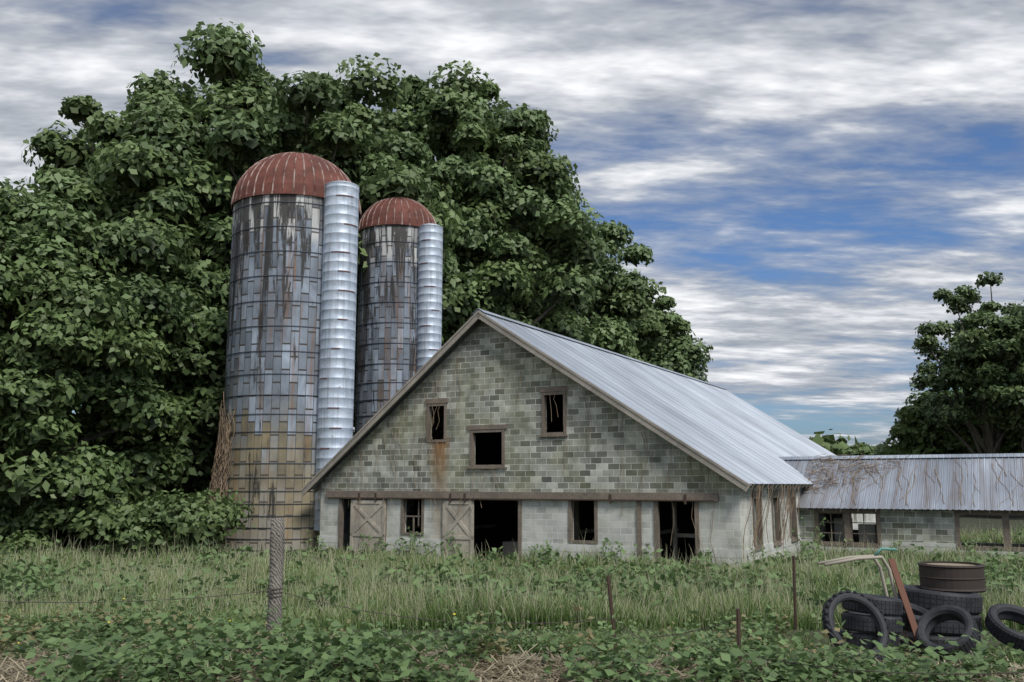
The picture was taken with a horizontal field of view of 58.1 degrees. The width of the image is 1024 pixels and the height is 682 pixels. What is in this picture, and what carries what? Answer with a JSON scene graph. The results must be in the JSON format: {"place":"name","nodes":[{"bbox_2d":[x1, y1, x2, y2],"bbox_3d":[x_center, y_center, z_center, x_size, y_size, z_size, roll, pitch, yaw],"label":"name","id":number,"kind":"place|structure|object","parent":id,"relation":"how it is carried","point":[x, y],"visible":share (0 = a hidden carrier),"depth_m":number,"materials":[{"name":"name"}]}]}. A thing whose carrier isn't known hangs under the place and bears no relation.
{"place":"outdoors","nodes":[
{"label":"outdoors","id":0,"kind":"place"},
{"bbox_2d":[343,499,413,533],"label":"barn wall","id":1,"kind":"structure","parent":0,"point":[410,509],"depth_m":40.15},
{"bbox_2d":[0,497,1023,679],"bbox_3d":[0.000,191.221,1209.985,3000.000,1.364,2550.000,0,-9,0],"label":"ground","id":2,"kind":"structure","parent":0,"point":[980,522],"depth_m":17.88,"materials":[{"name":"green plant"}]},
{"bbox_2d":[0,177,201,508],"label":"tree","id":3,"kind":"object","parent":2,"relation":"on","point":[120,328],"depth_m":34.82,"materials":[{"name":"green plant"}]},
{"bbox_2d":[17,87,237,505],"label":"tree","id":4,"kind":"object","parent":2,"relation":"on","point":[132,157],"depth_m":46.58,"materials":[{"name":"green plant"}]},
{"bbox_2d":[0,488,255,557],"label":"shrub leaves","id":5,"kind":"object","parent":2,"relation":"on","point":[148,520],"visible":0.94,"depth_m":32.49,"materials":[{"name":"green plant"}]},
{"bbox_2d":[62,260,229,502],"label":"tree","id":6,"kind":"object","parent":2,"relation":"on","point":[210,334],"depth_m":41.71,"materials":[{"name":"green plant"}]},
{"bbox_2d":[266,518,284,637],"bbox_3d":[-2.573,2.712,10.001,0.165,1.553,0.171,0,-9,0],"label":"wooden fence post","id":7,"kind":"object","parent":2,"relation":"on","point":[277,532],"visible":0.69,"depth_m":9.98,"materials":[{"name":"grey wood"}]},
{"bbox_2d":[218,194,358,556],"bbox_3d":[-9.511,1.532,39.639,5.395,14.750,5.397,0,-9,0],"label":"silo","id":8,"kind":"object","parent":2,"relation":"on","point":[272,447],"visible":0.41,"depth_m":37.26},
{"bbox_2d":[207,391,234,529],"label":"silo vines","id":9,"kind":"object","parent":8,"relation":"attached to","point":[216,478],"visible":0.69,"depth_m":37.33,"materials":[{"name":"brown"}]},
{"bbox_2d":[218,201,358,550],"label":"silo hoops","id":10,"kind":"object","parent":8,"relation":"attached to","point":[273,373],"visible":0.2,"depth_m":37.15,"materials":[{"name":"grey metal"}]},
{"bbox_2d":[231,152,360,219],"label":"silo dome","id":11,"kind":"structure","parent":8,"relation":"on","point":[301,173],"depth_m":38.64,"materials":[{"name":"red metal"}]},
{"bbox_2d":[313,181,359,530],"bbox_3d":[-7.167,0.441,37.774,1.460,14.330,1.460,0,-9,0],"label":"silo chute","id":12,"kind":"object","parent":8,"relation":"attached to","point":[336,370],"visible":0.82,"depth_m":37.38,"materials":[{"name":"silver metal"}]},
{"bbox_2d":[318,195,357,509],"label":"chute bands","id":13,"kind":"object","parent":12,"relation":"attached to","point":[339,319],"visible":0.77,"depth_m":37.54,"materials":[{"name":"silver metal"}]},
{"bbox_2d":[126,18,493,434],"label":"tree","id":14,"kind":"object","parent":2,"relation":"on","point":[269,120],"depth_m":50.42,"materials":[{"name":"green plant"}]},
{"bbox_2d":[343,529,412,551],"bbox_3d":[-0.107,10.038,48.087,0.225,1.150,29.400,-5,-10,28],"label":"barn interior","id":15,"kind":"object","parent":2,"relation":"on","point":[346,539],"visible":0.14,"depth_m":36.38,"materials":[{"name":"concrete"}]},
{"bbox_2d":[354,224,418,434],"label":"silo","id":16,"kind":"object","parent":2,"relation":"on","point":[391,340],"visible":0.35,"depth_m":46.20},
{"bbox_2d":[354,241,417,431],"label":"silo hoops","id":17,"kind":"object","parent":16,"relation":"attached to","point":[383,322],"visible":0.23,"depth_m":46.19,"materials":[{"name":"black metal"}]},
{"bbox_2d":[358,197,435,232],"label":"silo dome","id":18,"kind":"structure","parent":16,"relation":"on","point":[399,210],"depth_m":47.15,"materials":[{"name":"red metal"}]},
{"bbox_2d":[416,223,442,371],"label":"silo chute","id":19,"kind":"object","parent":16,"relation":"attached to","point":[430,273],"visible":0.48,"depth_m":46.21,"materials":[{"name":"silver metal"}]},
{"bbox_2d":[418,239,439,349],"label":"chute bands","id":20,"kind":"object","parent":19,"relation":"attached to","point":[429,286],"visible":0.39,"depth_m":46.10,"materials":[{"name":"metal"}]},
{"bbox_2d":[363,60,611,345],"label":"tree","id":21,"kind":"object","parent":2,"relation":"on","point":[523,222],"depth_m":61.13,"materials":[{"name":"green plant"}]},
{"bbox_2d":[0,528,1023,620],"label":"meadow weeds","id":22,"kind":"object","parent":2,"relation":"on","point":[6,580],"depth_m":22.17,"materials":[{"name":"green plant"}]},
{"bbox_2d":[0,594,1023,681],"bbox_3d":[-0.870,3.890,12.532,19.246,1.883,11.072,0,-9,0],"label":"weeds","id":23,"kind":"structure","parent":2,"relation":"on","point":[747,631],"depth_m":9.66,"materials":[{"name":"green plant"}]},
{"bbox_2d":[0,523,1023,630],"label":"tall grass","id":24,"kind":"structure","parent":2,"relation":"on","point":[656,618],"depth_m":19.85,"materials":[{"name":"green plant"}]},
{"bbox_2d":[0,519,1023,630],"bbox_3d":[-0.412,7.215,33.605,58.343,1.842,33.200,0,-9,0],"label":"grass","id":25,"kind":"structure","parent":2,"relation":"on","point":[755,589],"depth_m":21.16,"materials":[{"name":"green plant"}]},
{"bbox_2d":[0,630,1023,681],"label":"weeds","id":26,"kind":"object","parent":2,"relation":"on","point":[503,669],"visible":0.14,"depth_m":7.45,"materials":[{"name":"green plant"}]},
{"bbox_2d":[0,587,1023,674],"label":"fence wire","id":27,"kind":"object","parent":2,"relation":"on","point":[553,622],"visible":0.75,"depth_m":8.78,"materials":[{"name":"grey metal"}]},
{"bbox_2d":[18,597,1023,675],"bbox_3d":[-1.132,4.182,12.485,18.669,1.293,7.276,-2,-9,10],"label":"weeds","id":28,"kind":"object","parent":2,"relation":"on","point":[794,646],"depth_m":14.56,"materials":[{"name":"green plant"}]},
{"bbox_2d":[194,429,857,496],"bbox_3d":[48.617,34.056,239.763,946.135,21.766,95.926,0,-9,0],"label":"tree leaves","id":29,"kind":"object","parent":2,"relation":"on","point":[830,443],"visible":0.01,"depth_m":208.06,"materials":[{"name":"green plant"}]},
{"bbox_2d":[319,536,743,569],"bbox_3d":[-0.210,7.437,31.437,16.300,1.150,0.225,-5,-10,28],"label":"barn wall base","id":30,"kind":"object","parent":2,"relation":"on","point":[333,541],"visible":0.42,"depth_m":30.25,"materials":[{"name":"concrete"}]},
{"bbox_2d":[320,322,742,549],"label":"barn wall","id":31,"kind":"structure","parent":2,"relation":"on","point":[491,360],"depth_m":31.64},
{"bbox_2d":[349,500,473,558],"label":"barn doors","id":32,"kind":"structure","parent":31,"relation":"attached to","point":[372,515],"depth_m":33.77,"materials":[{"name":"grey wood"}]},
{"bbox_2d":[329,493,713,503],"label":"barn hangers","id":33,"kind":"object","parent":31,"relation":"attached to","point":[610,500],"visible":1,"depth_m":31.36},
{"bbox_2d":[313,342,798,562],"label":"barn vines","id":34,"kind":"object","parent":31,"relation":"attached to","point":[787,503],"visible":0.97,"depth_m":31.40,"materials":[{"name":"brown plant"}]},
{"bbox_2d":[400,386,799,550],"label":"window frames","id":35,"kind":"structure","parent":31,"relation":"attached to","point":[545,392],"depth_m":32.01,"materials":[{"name":"brown wood"}]},
{"bbox_2d":[414,395,695,564],"bbox_3d":[6.934,5.626,44.853,15.850,8.370,29.400,-5,-10,28],"label":"barn interior","id":36,"kind":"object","parent":2,"relation":"on","point":[502,515],"depth_m":38.10,"materials":[{"name":"black"}]},
{"bbox_2d":[300,311,811,495],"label":"trim","id":37,"kind":"structure","parent":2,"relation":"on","point":[411,382],"depth_m":32.36,"materials":[{"name":"grey wood"}]},
{"bbox_2d":[311,311,481,489],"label":"barn roof","id":38,"kind":"structure","parent":37,"relation":"attached to","point":[399,401],"depth_m":35.02,"materials":[{"name":"wood"}]},
{"bbox_2d":[478,310,836,483],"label":"barn roof","id":39,"kind":"structure","parent":37,"relation":"attached to","point":[738,437],"depth_m":36.26,"materials":[{"name":"metal"}]},
{"bbox_2d":[472,308,726,389],"bbox_3d":[6.206,1.000,45.981,0.478,0.190,30.700,-5,-10,28],"label":"roof ridge cap","id":40,"kind":"object","parent":39,"relation":"on","point":[509,319],"visible":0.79,"depth_m":39.92,"materials":[{"name":"grey metal"}]},
{"bbox_2d":[540,210,666,362],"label":"tree","id":41,"kind":"object","parent":2,"relation":"on","point":[616,309],"depth_m":74.21,"materials":[{"name":"green plant"}]},
{"bbox_2d":[305,517,980,564],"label":"weeds","id":42,"kind":"object","parent":2,"relation":"on","point":[607,540],"depth_m":32.10,"materials":[{"name":"plant"}]},
{"bbox_2d":[612,295,713,382],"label":"tree","id":43,"kind":"object","parent":2,"relation":"on","point":[682,352],"depth_m":81.26,"materials":[{"name":"green plant"}]},
{"bbox_2d":[606,556,796,671],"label":"fence posts","id":44,"kind":"object","parent":2,"relation":"in","point":[738,627],"visible":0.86,"depth_m":8.72,"materials":[{"name":"brown wood"}]},
{"bbox_2d":[744,519,875,569],"bbox_3d":[13.975,8.841,40.427,0.225,1.150,29.400,-5,-10,28],"label":"barn foundation","id":45,"kind":"object","parent":2,"relation":"on","point":[771,548],"visible":0.14,"depth_m":31.99,"materials":[{"name":"concrete"}]},
{"bbox_2d":[837,442,876,455],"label":"tree","id":46,"kind":"object","parent":2,"relation":"on","point":[861,448],"visible":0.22,"depth_m":184.43,"materials":[{"name":"green plant"}]},
{"bbox_2d":[818,555,910,656],"bbox_3d":[4.092,3.095,10.695,1.034,1.210,0.530,0,-9,0],"label":"metal pipe","id":47,"kind":"object","parent":2,"relation":"on","point":[844,560],"visible":0.61,"depth_m":10.57,"materials":[{"name":"metal"}]},
{"bbox_2d":[874,547,896,555],"bbox_3d":[4.376,2.473,10.798,0.271,0.105,0.034,0,-9,0],"label":"cart grip","id":48,"kind":"object","parent":47,"relation":"attached to","point":[882,548],"visible":0.94,"depth_m":10.79,"materials":[{"name":"teal paint"}]},
{"bbox_2d":[888,558,917,641],"bbox_3d":[4.448,2.934,10.422,0.074,0.913,0.380,4,-10,-25],"label":"cart plank","id":49,"kind":"object","parent":47,"relation":"on","point":[903,594],"visible":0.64,"depth_m":10.43,"materials":[{"name":"brown wood"}]},
{"bbox_2d":[801,539,1023,559],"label":"foundation wall","id":50,"kind":"structure","parent":2,"relation":"on","point":[927,546],"depth_m":32.78,"materials":[{"name":"concrete"}]},
{"bbox_2d":[821,585,1023,662],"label":"tyres","id":51,"kind":"object","parent":2,"relation":"on","point":[954,616],"visible":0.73,"depth_m":10.23,"materials":[{"name":"rubber"}]},
{"bbox_2d":[918,561,986,592],"bbox_3d":[5.481,2.936,11.484,0.770,0.320,0.770,0,-9,0],"label":"drum","id":52,"kind":"object","parent":51,"relation":"on","point":[955,579],"visible":0.98,"depth_m":11.19,"materials":[{"name":"brown"}]},
{"bbox_2d":[926,563,973,565],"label":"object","id":53,"kind":"object","parent":52,"relation":"on","point":[952,564],"visible":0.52,"depth_m":11.53,"materials":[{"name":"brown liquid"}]},
{"bbox_2d":[827,533,1023,546],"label":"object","id":54,"kind":"object","parent":2,"relation":"on","point":[856,537],"visible":0.07,"depth_m":36.61,"materials":[{"name":"concrete"}]},
{"bbox_2d":[871,387,1022,454],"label":"tree","id":55,"kind":"object","parent":2,"relation":"on","point":[912,432],"visible":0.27,"depth_m":84.79,"materials":[{"name":"green plant"}]},
{"bbox_2d":[909,271,1023,518],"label":"tree","id":56,"kind":"object","parent":2,"relation":"on","point":[964,375],"depth_m":80.35,"materials":[{"name":"green plant"}]},
{"bbox_2d":[951,427,1021,453],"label":"tree","id":57,"kind":"object","parent":2,"relation":"on","point":[1018,439],"visible":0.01,"depth_m":80.83,"materials":[{"name":"green plant"}]},
{"bbox_2d":[949,300,1023,452],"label":"tree","id":58,"kind":"object","parent":2,"relation":"on","point":[1007,345],"depth_m":75.87,"materials":[{"name":"green plant"}]},
{"bbox_2d":[0,0,1023,460],"label":"sky","id":59,"kind":"structure","parent":0,"point":[802,179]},
{"bbox_2d":[326,491,718,564],"bbox_3d":[-0.382,6.447,31.580,15.280,2.550,0.250,-5,-10,28],"label":"wooden frame","id":60,"kind":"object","parent":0,"point":[554,495],"depth_m":30.81,"materials":[{"name":"brown wood"}]},
{"bbox_2d":[406,406,694,562],"bbox_3d":[1.243,4.093,34.630,15.850,9.031,5.800,-5,-10,28],"label":"barn interior","id":61,"kind":"object","parent":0,"point":[510,546],"visible":0.16,"depth_m":32.76,"materials":[{"name":"black"}]},
{"bbox_2d":[741,486,875,548],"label":"barn wall","id":62,"kind":"structure","parent":0,"point":[746,498],"depth_m":30.74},
{"bbox_2d":[825,513,857,532],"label":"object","id":63,"kind":"structure","parent":0,"point":[833,516],"depth_m":39.29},
{"bbox_2d":[799,508,1018,542],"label":"shed wall","id":64,"kind":"structure","parent":0,"point":[917,525],"depth_m":32.96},
{"bbox_2d":[814,509,1023,551],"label":"window frames","id":65,"kind":"structure","parent":64,"relation":"attached to","point":[847,522],"depth_m":33.53,"materials":[{"name":"wood"}]},
{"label":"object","id":66,"kind":"structure","parent":0,"visible":0},
{"bbox_2d":[834,518,876,542],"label":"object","id":67,"kind":"object","parent":66,"relation":"on","point":[838,527],"visible":0.43,"depth_m":34.67,"materials":[{"name":"grey"}]},
{"bbox_2d":[805,508,1010,513],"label":"rafter tails","id":68,"kind":"object","parent":66,"relation":"on","point":[894,510],"visible":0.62,"depth_m":33.00,"materials":[{"name":"brown wood"}]},
{"bbox_2d":[784,457,1023,510],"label":"shed roof","id":69,"kind":"structure","parent":68,"relation":"on","point":[986,496],"depth_m":34.00,"materials":[{"name":"metal"}]},
{"bbox_2d":[779,453,1023,459],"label":"ridge cap","id":70,"kind":"object","parent":69,"relation":"on","point":[916,456],"visible":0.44,"depth_m":35.72,"materials":[{"name":"grey metal"}]},
{"bbox_2d":[804,453,1023,506],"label":"dead vines","id":71,"kind":"object","parent":69,"relation":"on","point":[841,467],"visible":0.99,"depth_m":35.43,"materials":[{"name":"brown plant"}]}
]}

